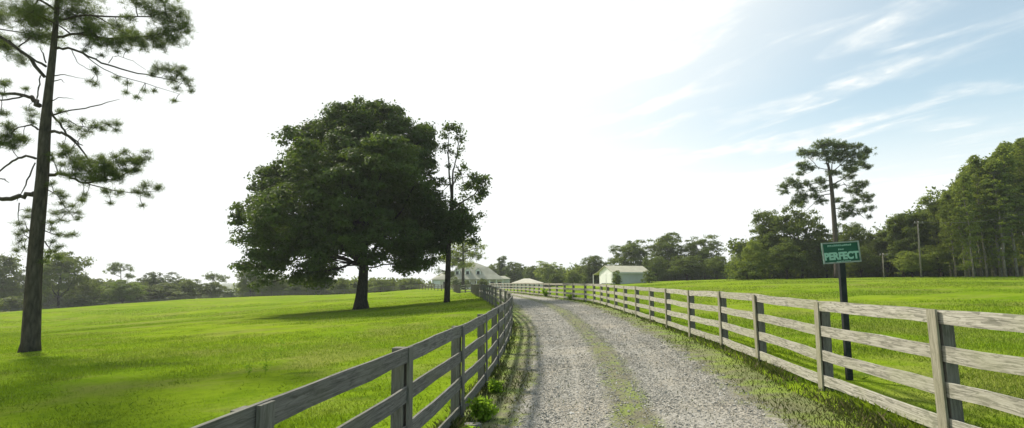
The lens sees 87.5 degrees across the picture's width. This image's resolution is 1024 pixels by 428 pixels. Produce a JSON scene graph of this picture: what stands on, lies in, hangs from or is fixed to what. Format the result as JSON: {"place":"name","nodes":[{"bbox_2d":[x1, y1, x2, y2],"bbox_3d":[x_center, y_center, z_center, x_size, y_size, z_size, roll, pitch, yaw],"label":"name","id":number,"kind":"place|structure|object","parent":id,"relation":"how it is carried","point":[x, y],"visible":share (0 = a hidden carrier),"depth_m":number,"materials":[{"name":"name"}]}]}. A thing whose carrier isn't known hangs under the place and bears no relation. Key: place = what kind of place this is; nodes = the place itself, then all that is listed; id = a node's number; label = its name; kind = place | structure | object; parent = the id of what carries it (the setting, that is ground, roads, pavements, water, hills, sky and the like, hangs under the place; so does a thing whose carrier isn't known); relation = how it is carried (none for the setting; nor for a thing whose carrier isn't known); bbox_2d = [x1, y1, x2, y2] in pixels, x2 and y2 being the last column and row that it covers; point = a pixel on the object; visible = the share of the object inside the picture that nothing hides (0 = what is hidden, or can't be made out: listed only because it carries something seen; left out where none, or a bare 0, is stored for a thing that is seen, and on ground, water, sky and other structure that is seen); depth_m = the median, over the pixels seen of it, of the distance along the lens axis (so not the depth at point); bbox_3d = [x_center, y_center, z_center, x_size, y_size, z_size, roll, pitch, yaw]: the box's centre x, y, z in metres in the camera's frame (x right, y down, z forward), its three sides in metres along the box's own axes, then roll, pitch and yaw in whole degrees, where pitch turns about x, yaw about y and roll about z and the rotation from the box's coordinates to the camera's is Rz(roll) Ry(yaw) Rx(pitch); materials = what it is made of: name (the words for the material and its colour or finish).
{"place":"outdoors","nodes":[
{"label":"outdoors","id":0,"kind":"place"},
{"bbox_2d":[0,276,1023,427],"bbox_3d":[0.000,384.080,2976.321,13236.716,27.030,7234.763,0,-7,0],"label":"ground","id":1,"kind":"structure","parent":0,"point":[214,383],"depth_m":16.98,"materials":[{"name":"green plant"}]},
{"bbox_2d":[0,296,23,311],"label":"shrub","id":2,"kind":"object","parent":1,"relation":"on","point":[13,304],"visible":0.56,"depth_m":131.61,"materials":[{"name":"green plant"}]},
{"bbox_2d":[0,252,24,309],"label":"broadleaf tree","id":3,"kind":"object","parent":1,"relation":"on","point":[9,265],"visible":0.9,"depth_m":149.44,"materials":[{"name":"green plant"}]},
{"bbox_2d":[7,266,42,302],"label":"broadleaf tree","id":4,"kind":"object","parent":1,"relation":"on","point":[22,277],"visible":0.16,"depth_m":154.59,"materials":[{"name":"green plant"}]},
{"bbox_2d":[24,248,104,307],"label":"broadleaf tree","id":5,"kind":"object","parent":1,"relation":"on","point":[65,272],"visible":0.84,"depth_m":138.04,"materials":[{"name":"green plant"}]},
{"bbox_2d":[58,294,104,307],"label":"shrub","id":6,"kind":"object","parent":1,"relation":"on","point":[80,302],"visible":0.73,"depth_m":135.16,"materials":[{"name":"green plant"}]},
{"bbox_2d":[64,278,116,304],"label":"broadleaf tree","id":7,"kind":"object","parent":1,"relation":"on","point":[102,284],"visible":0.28,"depth_m":146.67,"materials":[{"name":"green plant"}]},
{"bbox_2d":[0,0,198,352],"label":"pine tree","id":8,"kind":"object","parent":1,"relation":"on","point":[31,14],"visible":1,"depth_m":22.62,"materials":[{"name":"green plant"}]},
{"bbox_2d":[102,262,135,278],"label":"pine tree","id":9,"kind":"object","parent":1,"relation":"on","point":[114,267],"visible":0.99,"depth_m":168.66,"materials":[{"name":"green plant"}]},
{"bbox_2d":[95,279,148,303],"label":"broadleaf tree","id":10,"kind":"object","parent":1,"relation":"on","point":[126,291],"visible":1,"depth_m":142.54,"materials":[{"name":"green plant"}]},
{"bbox_2d":[114,294,149,303],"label":"shrub","id":11,"kind":"object","parent":1,"relation":"on","point":[142,297],"visible":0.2,"depth_m":147.63,"materials":[{"name":"green plant"}]},
{"bbox_2d":[136,271,164,293],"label":"broadleaf tree","id":12,"kind":"object","parent":1,"relation":"on","point":[151,278],"visible":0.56,"depth_m":158.08,"materials":[{"name":"green plant"}]},
{"bbox_2d":[142,282,178,301],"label":"broadleaf tree","id":13,"kind":"object","parent":1,"relation":"on","point":[159,291],"visible":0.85,"depth_m":154.46,"materials":[{"name":"green plant"}]},
{"bbox_2d":[154,272,189,294],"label":"broadleaf tree","id":14,"kind":"object","parent":1,"relation":"on","point":[175,282],"visible":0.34,"depth_m":162.77,"materials":[{"name":"green plant"}]},
{"bbox_2d":[157,291,194,300],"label":"shrub","id":15,"kind":"object","parent":1,"relation":"on","point":[180,293],"visible":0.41,"depth_m":152.39,"materials":[{"name":"green plant"}]},
{"bbox_2d":[0,288,374,310],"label":"rail fence","id":16,"kind":"object","parent":1,"relation":"on","point":[293,292],"visible":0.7,"depth_m":146.56,"materials":[{"name":"grey wood"}]},
{"bbox_2d":[172,279,204,297],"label":"broadleaf tree","id":17,"kind":"object","parent":1,"relation":"on","point":[186,285],"visible":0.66,"depth_m":157.10,"materials":[{"name":"green plant"}]},
{"bbox_2d":[197,282,227,297],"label":"broadleaf tree","id":18,"kind":"object","parent":1,"relation":"on","point":[213,287],"visible":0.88,"depth_m":157.50,"materials":[{"name":"green plant"}]},
{"bbox_2d":[202,271,229,282],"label":"pine tree","id":19,"kind":"object","parent":1,"relation":"on","point":[211,276],"visible":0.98,"depth_m":184.13,"materials":[{"name":"green plant"}]},
{"bbox_2d":[221,288,237,297],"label":"shrub","id":20,"kind":"object","parent":1,"relation":"on","point":[227,293],"visible":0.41,"depth_m":156.04,"materials":[{"name":"green plant"}]},
{"bbox_2d":[233,263,265,296],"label":"broadleaf tree","id":21,"kind":"object","parent":1,"relation":"on","point":[242,285],"visible":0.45,"depth_m":168.97,"materials":[{"name":"green plant"}]},
{"bbox_2d":[260,271,287,295],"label":"broadleaf tree","id":22,"kind":"object","parent":1,"relation":"on","point":[276,286],"visible":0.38,"depth_m":165.22,"materials":[{"name":"green plant"}]},
{"bbox_2d":[0,265,571,308],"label":"woods","id":23,"kind":"object","parent":1,"relation":"on","point":[53,301],"visible":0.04,"depth_m":187.86,"materials":[{"name":"green plant"}]},
{"bbox_2d":[283,281,308,294],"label":"shrub","id":24,"kind":"object","parent":1,"relation":"on","point":[296,288],"visible":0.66,"depth_m":163.34,"materials":[{"name":"green plant"}]},
{"bbox_2d":[55,281,584,298],"bbox_3d":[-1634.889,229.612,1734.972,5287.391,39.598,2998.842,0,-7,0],"label":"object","id":25,"kind":"structure","parent":1,"relation":"on","point":[229,286],"depth_m":1258.47,"materials":[{"name":"green plant"}]},
{"bbox_2d":[305,275,339,294],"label":"broadleaf tree","id":26,"kind":"object","parent":1,"relation":"on","point":[327,286],"visible":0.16,"depth_m":166.93,"materials":[{"name":"green plant"}]},
{"bbox_2d":[224,95,448,309],"bbox_3d":[-16.355,-1.264,52.331,21.952,21.461,22.145,0,-7,0],"label":"oak tree","id":27,"kind":"object","parent":1,"relation":"on","point":[369,165],"visible":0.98,"depth_m":47.22,"materials":[{"name":"green plant"}]},
{"bbox_2d":[326,278,355,294],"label":"broadleaf tree","id":28,"kind":"object","parent":1,"relation":"on","point":[342,285],"visible":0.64,"depth_m":162.74,"materials":[{"name":"green plant"}]},
{"bbox_2d":[191,284,512,427],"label":"board fence","id":29,"kind":"object","parent":1,"relation":"on","point":[396,405],"visible":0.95,"depth_m":5.12,"materials":[{"name":"grey wood"}]},
{"bbox_2d":[368,280,399,292],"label":"shrub","id":30,"kind":"object","parent":1,"relation":"on","point":[384,284],"visible":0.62,"depth_m":167.14,"materials":[{"name":"green plant"}]},
{"bbox_2d":[391,278,421,290],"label":"shrub","id":31,"kind":"object","parent":1,"relation":"on","point":[409,283],"visible":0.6,"depth_m":175.67,"materials":[{"name":"green plant"}]},
{"bbox_2d":[374,284,459,292],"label":"rail fence","id":32,"kind":"object","parent":1,"relation":"on","point":[456,288],"visible":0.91,"depth_m":131.66,"materials":[{"name":"grey wood"}]},
{"bbox_2d":[433,254,460,279],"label":"pine tree","id":33,"kind":"object","parent":1,"relation":"on","point":[452,275],"visible":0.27,"depth_m":154.21,"materials":[{"name":"green plant"}]},
{"bbox_2d":[450,276,460,287],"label":"shrub","id":34,"kind":"object","parent":1,"relation":"on","point":[454,282],"visible":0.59,"depth_m":170.02,"materials":[{"name":"green plant"}]},
{"bbox_2d":[420,120,491,302],"bbox_3d":[-5.499,-0.264,52.693,7.108,18.276,4.600,0,-7,0],"label":"slender tree","id":35,"kind":"object","parent":1,"relation":"on","point":[456,223],"visible":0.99,"depth_m":52.35,"materials":[{"name":"green plant"}]},
{"bbox_2d":[441,238,488,288],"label":"pine tree","id":36,"kind":"object","parent":1,"relation":"on","point":[462,262],"visible":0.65,"depth_m":148.98,"materials":[{"name":"green plant"}]},
{"bbox_2d":[431,263,509,288],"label":"house","id":37,"kind":"structure","parent":1,"relation":"on","point":[476,274],"depth_m":185.97,"materials":[{"name":"paint"}]},
{"bbox_2d":[474,278,488,288],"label":"shrub","id":38,"kind":"object","parent":1,"relation":"on","point":[481,281],"visible":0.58,"depth_m":169.94,"materials":[{"name":"green plant"}]},
{"bbox_2d":[488,264,497,273],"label":"broadleaf tree","id":39,"kind":"object","parent":1,"relation":"on","point":[492,267],"visible":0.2,"depth_m":231.68,"materials":[{"name":"green plant"}]},
{"bbox_2d":[496,256,506,275],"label":"broadleaf tree","id":40,"kind":"object","parent":1,"relation":"on","point":[501,264],"visible":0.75,"depth_m":228.22,"materials":[{"name":"green plant"}]},
{"bbox_2d":[502,261,527,281],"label":"broadleaf tree","id":41,"kind":"object","parent":1,"relation":"on","point":[513,275],"visible":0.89,"depth_m":222.36,"materials":[{"name":"green plant"}]},
{"bbox_2d":[512,278,542,287],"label":"outbuilding","id":42,"kind":"structure","parent":1,"relation":"on","point":[526,280],"depth_m":149.21,"materials":[{"name":"paint"}]},
{"bbox_2d":[523,265,541,280],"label":"broadleaf tree","id":43,"kind":"object","parent":1,"relation":"on","point":[528,273],"visible":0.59,"depth_m":212.70,"materials":[{"name":"green plant"}]},
{"bbox_2d":[532,261,566,286],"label":"broadleaf tree","id":44,"kind":"object","parent":1,"relation":"on","point":[548,267],"visible":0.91,"depth_m":197.03,"materials":[{"name":"green plant"}]},
{"bbox_2d":[547,273,566,285],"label":"shrub","id":45,"kind":"object","parent":1,"relation":"on","point":[556,278],"visible":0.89,"depth_m":158.21,"materials":[{"name":"green plant"}]},
{"bbox_2d":[560,269,585,283],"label":"broadleaf tree","id":46,"kind":"object","parent":1,"relation":"on","point":[572,276],"visible":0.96,"depth_m":167.25,"materials":[{"name":"green plant"}]},
{"bbox_2d":[579,255,608,283],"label":"broadleaf tree","id":47,"kind":"object","parent":1,"relation":"on","point":[594,263],"visible":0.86,"depth_m":173.09,"materials":[{"name":"green plant"}]},
{"bbox_2d":[610,270,621,284],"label":"shrub","id":48,"kind":"object","parent":1,"relation":"on","point":[617,279],"visible":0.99,"depth_m":124.65,"materials":[{"name":"green plant"}]},
{"bbox_2d":[593,266,648,283],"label":"shed","id":49,"kind":"structure","parent":1,"relation":"on","point":[630,274],"depth_m":131.53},
{"bbox_2d":[601,239,650,266],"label":"broadleaf tree","id":50,"kind":"object","parent":1,"relation":"on","point":[631,251],"visible":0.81,"depth_m":168.49,"materials":[{"name":"green plant"}]},
{"bbox_2d":[640,269,656,282],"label":"shrub","id":51,"kind":"object","parent":1,"relation":"on","point":[648,276],"visible":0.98,"depth_m":126.80,"materials":[{"name":"green plant"}]},
{"bbox_2d":[642,255,669,281],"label":"broadleaf tree","id":52,"kind":"object","parent":1,"relation":"on","point":[658,263],"visible":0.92,"depth_m":147.79,"materials":[{"name":"green plant"}]},
{"bbox_2d":[427,292,908,427],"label":"verge grass","id":53,"kind":"structure","parent":1,"relation":"on","point":[840,412],"depth_m":8.74,"materials":[{"name":"green plant"}]},
{"bbox_2d":[646,232,690,271],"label":"broadleaf tree","id":54,"kind":"object","parent":1,"relation":"on","point":[665,243],"visible":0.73,"depth_m":162.97,"materials":[{"name":"green plant"}]},
{"bbox_2d":[667,254,710,280],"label":"broadleaf tree","id":55,"kind":"object","parent":1,"relation":"on","point":[687,268],"visible":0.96,"depth_m":142.30,"materials":[{"name":"green plant"}]},
{"bbox_2d":[680,234,725,279],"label":"broadleaf tree","id":56,"kind":"object","parent":1,"relation":"on","point":[704,251],"visible":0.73,"depth_m":158.34,"materials":[{"name":"green plant"}]},
{"bbox_2d":[704,256,729,279],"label":"broadleaf tree","id":57,"kind":"object","parent":1,"relation":"on","point":[716,263],"visible":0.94,"depth_m":138.02,"materials":[{"name":"green plant"}]},
{"bbox_2d":[565,236,872,283],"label":"woods","id":58,"kind":"object","parent":1,"relation":"on","point":[737,247],"visible":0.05,"depth_m":122.01,"materials":[{"name":"green plant"}]},
{"bbox_2d":[730,261,766,279],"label":"shrub","id":59,"kind":"object","parent":1,"relation":"on","point":[750,274],"visible":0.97,"depth_m":95.94,"materials":[{"name":"green plant"}]},
{"bbox_2d":[734,239,769,279],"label":"broadleaf tree","id":60,"kind":"object","parent":1,"relation":"on","point":[755,251],"visible":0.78,"depth_m":98.91,"materials":[{"name":"green plant"}]},
{"bbox_2d":[489,283,1023,427],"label":"board fence","id":61,"kind":"object","parent":1,"relation":"on","point":[947,357],"visible":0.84,"depth_m":6.87,"materials":[{"name":"grey wood"}]},
{"bbox_2d":[747,208,792,278],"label":"broadleaf tree","id":62,"kind":"object","parent":1,"relation":"on","point":[765,237],"visible":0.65,"depth_m":107.26,"materials":[{"name":"green plant"}]},
{"bbox_2d":[763,242,812,278],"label":"broadleaf tree","id":63,"kind":"object","parent":1,"relation":"on","point":[787,258],"visible":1,"depth_m":97.81,"materials":[{"name":"green plant"}]},
{"bbox_2d":[769,205,839,277],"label":"broadleaf tree","id":64,"kind":"object","parent":1,"relation":"on","point":[791,227],"visible":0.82,"depth_m":103.02,"materials":[{"name":"green plant"}]},
{"bbox_2d":[805,239,839,277],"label":"broadleaf tree","id":65,"kind":"object","parent":1,"relation":"on","point":[818,261],"visible":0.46,"depth_m":101.11,"materials":[{"name":"green plant"}]},
{"bbox_2d":[775,138,877,277],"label":"pine tree","id":66,"kind":"object","parent":1,"relation":"on","point":[840,157],"visible":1,"depth_m":95.42,"materials":[{"name":"green plant"}]},
{"bbox_2d":[654,256,1023,281],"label":"undergrowth","id":67,"kind":"object","parent":1,"relation":"on","point":[855,273],"visible":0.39,"depth_m":108.31,"materials":[{"name":"green plant"}]},
{"bbox_2d":[820,240,861,379],"bbox_3d":[5.429,1.730,8.727,0.645,2.593,0.109,0,-7,0],"label":"sign","id":68,"kind":"object","parent":1,"relation":"on","point":[841,254],"visible":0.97,"depth_m":8.80,"materials":[{"name":"metal"}]},
{"bbox_2d":[830,222,870,250],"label":"broadleaf tree","id":69,"kind":"object","parent":1,"relation":"on","point":[855,232],"visible":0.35,"depth_m":110.87,"materials":[{"name":"green plant"}]},
{"bbox_2d":[845,246,884,277],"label":"broadleaf tree","id":70,"kind":"object","parent":1,"relation":"on","point":[869,261],"visible":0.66,"depth_m":102.15,"materials":[{"name":"green plant"}]},
{"bbox_2d":[861,229,880,254],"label":"broadleaf tree","id":71,"kind":"object","parent":1,"relation":"on","point":[869,236],"visible":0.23,"depth_m":114.34,"materials":[{"name":"green plant"}]},
{"bbox_2d":[873,230,895,276],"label":"broadleaf tree","id":72,"kind":"object","parent":1,"relation":"on","point":[879,241],"visible":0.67,"depth_m":107.41,"materials":[{"name":"green plant"}]},
{"bbox_2d":[882,213,912,276],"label":"broadleaf tree","id":73,"kind":"object","parent":1,"relation":"on","point":[896,232],"visible":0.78,"depth_m":97.88,"materials":[{"name":"green plant"}]},
{"bbox_2d":[887,251,932,276],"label":"broadleaf tree","id":74,"kind":"object","parent":1,"relation":"on","point":[910,264],"visible":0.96,"depth_m":90.61,"materials":[{"name":"green plant"}]},
{"bbox_2d":[901,211,938,276],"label":"broadleaf tree","id":75,"kind":"object","parent":1,"relation":"on","point":[924,228],"visible":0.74,"depth_m":94.60,"materials":[{"name":"green plant"}]},
{"bbox_2d":[917,221,922,277],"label":"utility pole","id":76,"kind":"object","parent":1,"relation":"on","point":[919,249],"visible":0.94,"depth_m":83.85,"materials":[{"name":"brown wood"}]},
{"bbox_2d":[870,153,1004,276],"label":"woods","id":77,"kind":"object","parent":1,"relation":"on","point":[917,210],"visible":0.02,"depth_m":113.26,"materials":[{"name":"green plant"}]},
{"bbox_2d":[917,194,958,276],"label":"broadleaf tree","id":78,"kind":"object","parent":1,"relation":"on","point":[932,206],"visible":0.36,"depth_m":97.08,"materials":[{"name":"green plant"}]},
{"bbox_2d":[918,245,959,276],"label":"broadleaf tree","id":79,"kind":"object","parent":1,"relation":"on","point":[939,260],"visible":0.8,"depth_m":90.79,"materials":[{"name":"green plant"}]},
{"bbox_2d":[935,191,963,276],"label":"slender tree","id":80,"kind":"object","parent":1,"relation":"on","point":[946,197],"visible":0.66,"depth_m":88.50,"materials":[{"name":"green plant"}]},
{"bbox_2d":[938,192,962,275],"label":"slender tree","id":81,"kind":"object","parent":1,"relation":"on","point":[942,236],"visible":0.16,"depth_m":94.59,"materials":[{"name":"green plant"}]},
{"bbox_2d":[946,189,976,276],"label":"slender tree","id":82,"kind":"object","parent":1,"relation":"on","point":[957,237],"visible":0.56,"depth_m":85.10,"materials":[{"name":"green plant"}]},
{"bbox_2d":[948,179,979,276],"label":"slender tree","id":83,"kind":"object","parent":1,"relation":"on","point":[954,184],"visible":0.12,"depth_m":87.69,"materials":[{"name":"green plant"}]},
{"bbox_2d":[952,172,983,276],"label":"slender tree","id":84,"kind":"object","parent":1,"relation":"on","point":[964,195],"visible":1,"depth_m":82.77,"materials":[{"name":"green plant"}]},
{"bbox_2d":[957,164,986,275],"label":"slender tree","id":85,"kind":"object","parent":1,"relation":"on","point":[963,168],"visible":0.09,"depth_m":92.11,"materials":[{"name":"green plant"}]},
{"bbox_2d":[962,169,993,276],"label":"slender tree","id":86,"kind":"object","parent":1,"relation":"on","point":[982,263],"visible":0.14,"depth_m":86.97,"materials":[{"name":"green plant"}]},
{"bbox_2d":[964,155,996,276],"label":"slender tree","id":87,"kind":"object","parent":1,"relation":"on","point":[974,164],"visible":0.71,"depth_m":84.83,"materials":[{"name":"green plant"}]},
{"bbox_2d":[973,168,1001,276],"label":"slender tree","id":88,"kind":"object","parent":1,"relation":"on","point":[994,269],"visible":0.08,"depth_m":85.97,"materials":[{"name":"green plant"}]},
{"bbox_2d":[975,159,1013,276],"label":"slender tree","id":89,"kind":"object","parent":1,"relation":"on","point":[999,265],"visible":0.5,"depth_m":83.53,"materials":[{"name":"green plant"}]},
{"bbox_2d":[983,190,1009,275],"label":"slender tree","id":90,"kind":"object","parent":1,"relation":"on","point":[999,251],"visible":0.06,"depth_m":85.72,"materials":[{"name":"green plant"}]},
{"bbox_2d":[974,158,1019,276],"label":"slender tree","id":91,"kind":"object","parent":1,"relation":"on","point":[992,165],"visible":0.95,"depth_m":82.51,"materials":[{"name":"green plant"}]},
{"bbox_2d":[986,156,1014,275],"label":"slender tree","id":92,"kind":"object","parent":1,"relation":"on","point":[1010,272],"depth_m":89.24,"materials":[{"name":"green plant"}]},
{"bbox_2d":[989,144,1023,276],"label":"slender tree","id":93,"kind":"object","parent":1,"relation":"on","point":[1000,153],"visible":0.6,"depth_m":83.02,"materials":[{"name":"green plant"}]},
{"bbox_2d":[992,141,1023,275],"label":"slender tree","id":94,"kind":"object","parent":1,"relation":"on","point":[1020,270],"visible":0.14,"depth_m":87.66,"materials":[{"name":"green plant"}]},
{"bbox_2d":[1007,147,1023,265],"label":"slender tree","id":95,"kind":"object","parent":1,"relation":"on","point":[1019,249],"visible":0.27,"depth_m":85.83,"materials":[{"name":"green plant"}]},
{"bbox_2d":[1009,137,1023,245],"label":"slender tree","id":96,"kind":"object","parent":1,"relation":"on","point":[1018,143],"visible":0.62,"depth_m":84.43,"materials":[{"name":"green plant"}]},
{"bbox_2d":[0,0,1023,282],"label":"sky","id":97,"kind":"structure","parent":0,"point":[595,125],"materials":[{"name":"white"}]},
{"bbox_2d":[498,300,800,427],"bbox_3d":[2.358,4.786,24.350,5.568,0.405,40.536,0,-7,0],"label":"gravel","id":98,"kind":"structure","parent":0,"point":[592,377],"depth_m":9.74,"materials":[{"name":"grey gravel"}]},
{"bbox_2d":[462,290,865,427],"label":"road","id":99,"kind":"structure","parent":0,"point":[499,416],"depth_m":9.30,"materials":[{"name":"grey gravel"}]},
{"bbox_2d":[464,422,480,427],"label":"flat rock","id":100,"kind":"object","parent":99,"relation":"on","point":[477,424],"visible":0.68,"depth_m":7.07,"materials":[{"name":"stone"}]},
{"bbox_2d":[465,395,498,422],"bbox_3d":[-0.416,2.730,7.461,0.475,0.440,0.404,0,-7,0],"label":"weed clump","id":101,"kind":"object","parent":99,"relation":"on","point":[482,409],"visible":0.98,"depth_m":7.41,"materials":[{"name":"green plant"}]},
{"bbox_2d":[486,378,504,393],"bbox_3d":[-0.279,2.997,9.255,0.345,0.354,0.333,0,-7,0],"label":"weed clump","id":102,"kind":"object","parent":99,"relation":"on","point":[494,385],"visible":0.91,"depth_m":9.24,"materials":[{"name":"green plant"}]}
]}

